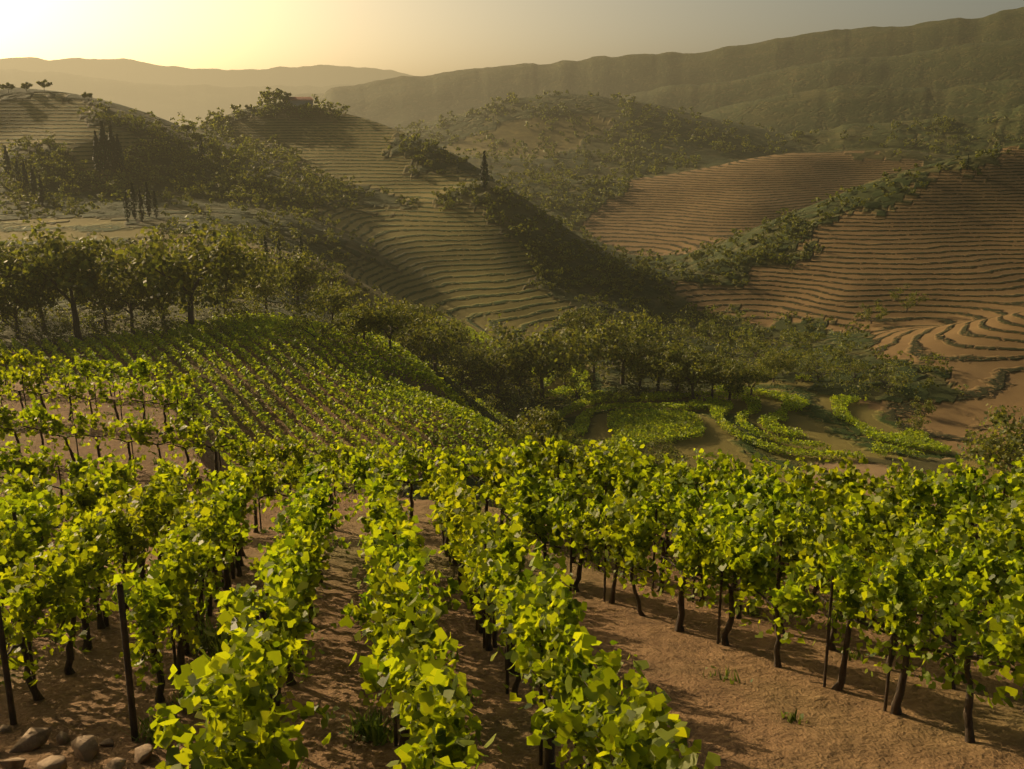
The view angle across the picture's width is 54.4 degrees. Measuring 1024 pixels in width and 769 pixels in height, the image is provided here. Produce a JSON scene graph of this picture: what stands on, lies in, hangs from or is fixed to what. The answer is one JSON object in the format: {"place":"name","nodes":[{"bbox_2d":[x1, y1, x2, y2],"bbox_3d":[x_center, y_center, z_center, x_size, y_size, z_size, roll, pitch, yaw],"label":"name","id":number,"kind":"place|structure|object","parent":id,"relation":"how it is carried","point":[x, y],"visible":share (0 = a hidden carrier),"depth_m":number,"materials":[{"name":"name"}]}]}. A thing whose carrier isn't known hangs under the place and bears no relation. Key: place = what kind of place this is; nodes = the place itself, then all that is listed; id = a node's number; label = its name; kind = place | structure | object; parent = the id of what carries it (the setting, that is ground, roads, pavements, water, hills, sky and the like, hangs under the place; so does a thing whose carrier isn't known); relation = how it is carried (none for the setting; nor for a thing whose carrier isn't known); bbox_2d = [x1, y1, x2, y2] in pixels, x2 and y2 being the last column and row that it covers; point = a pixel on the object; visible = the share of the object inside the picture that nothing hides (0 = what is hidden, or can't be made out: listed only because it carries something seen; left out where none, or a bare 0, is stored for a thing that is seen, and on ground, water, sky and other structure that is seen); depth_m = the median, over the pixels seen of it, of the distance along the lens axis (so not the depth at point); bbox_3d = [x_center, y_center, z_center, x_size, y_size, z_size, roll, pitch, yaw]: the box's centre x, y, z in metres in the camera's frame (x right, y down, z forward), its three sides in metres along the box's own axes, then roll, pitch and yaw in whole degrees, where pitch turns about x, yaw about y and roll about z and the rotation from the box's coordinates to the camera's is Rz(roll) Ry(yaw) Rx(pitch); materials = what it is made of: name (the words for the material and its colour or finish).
{"place":"outdoors","nodes":[
{"label":"outdoors","id":0,"kind":"place"},
{"bbox_2d":[288,97,313,100],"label":"roof","id":1,"kind":"structure","parent":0,"point":[301,98],"depth_m":587.91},
{"bbox_2d":[0,7,1023,768],"bbox_3d":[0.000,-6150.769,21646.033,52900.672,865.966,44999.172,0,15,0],"label":"hilly terrain","id":2,"kind":"structure","parent":0,"point":[948,243],"depth_m":395.14,"materials":[{"name":"brown soil"}]},
{"bbox_2d":[0,724,205,768],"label":"rocks","id":3,"kind":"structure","parent":2,"relation":"on","point":[84,747],"depth_m":10.43,"materials":[{"name":"grey stone"}]},
{"bbox_2d":[287,98,312,106],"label":"farmhouse walls","id":4,"kind":"structure","parent":2,"relation":"on","point":[298,102],"depth_m":586.33,"materials":[{"name":"beige"}]},
{"bbox_2d":[0,311,951,524],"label":"vine rows","id":5,"kind":"object","parent":2,"relation":"on","point":[663,416],"visible":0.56,"depth_m":145.62,"materials":[{"name":"green plant"}]},
{"bbox_2d":[2,120,969,306],"bbox_3d":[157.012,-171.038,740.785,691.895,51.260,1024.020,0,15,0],"label":"cypress trees","id":6,"kind":"object","parent":2,"relation":"on","point":[110,143],"visible":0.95,"depth_m":379.65,"materials":[{"name":"green plant"}]},
{"bbox_2d":[0,79,1023,486],"bbox_3d":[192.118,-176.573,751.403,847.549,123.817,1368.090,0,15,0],"label":"tree","id":7,"kind":"object","parent":2,"relation":"on","point":[78,265],"depth_m":272.83,"materials":[{"name":"green plant"}]},
{"bbox_2d":[0,349,1023,768],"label":"vine","id":8,"kind":"object","parent":2,"relation":"on","point":[902,531],"depth_m":13.99,"materials":[{"name":"green plant"}]},
{"bbox_2d":[26,393,1010,768],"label":"grass tufts","id":9,"kind":"object","parent":2,"relation":"on","point":[376,733],"visible":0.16,"depth_m":12.04,"materials":[{"name":"green plant"}]},
{"bbox_2d":[0,0,1023,75],"label":"sky","id":10,"kind":"structure","parent":0,"point":[411,37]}
]}

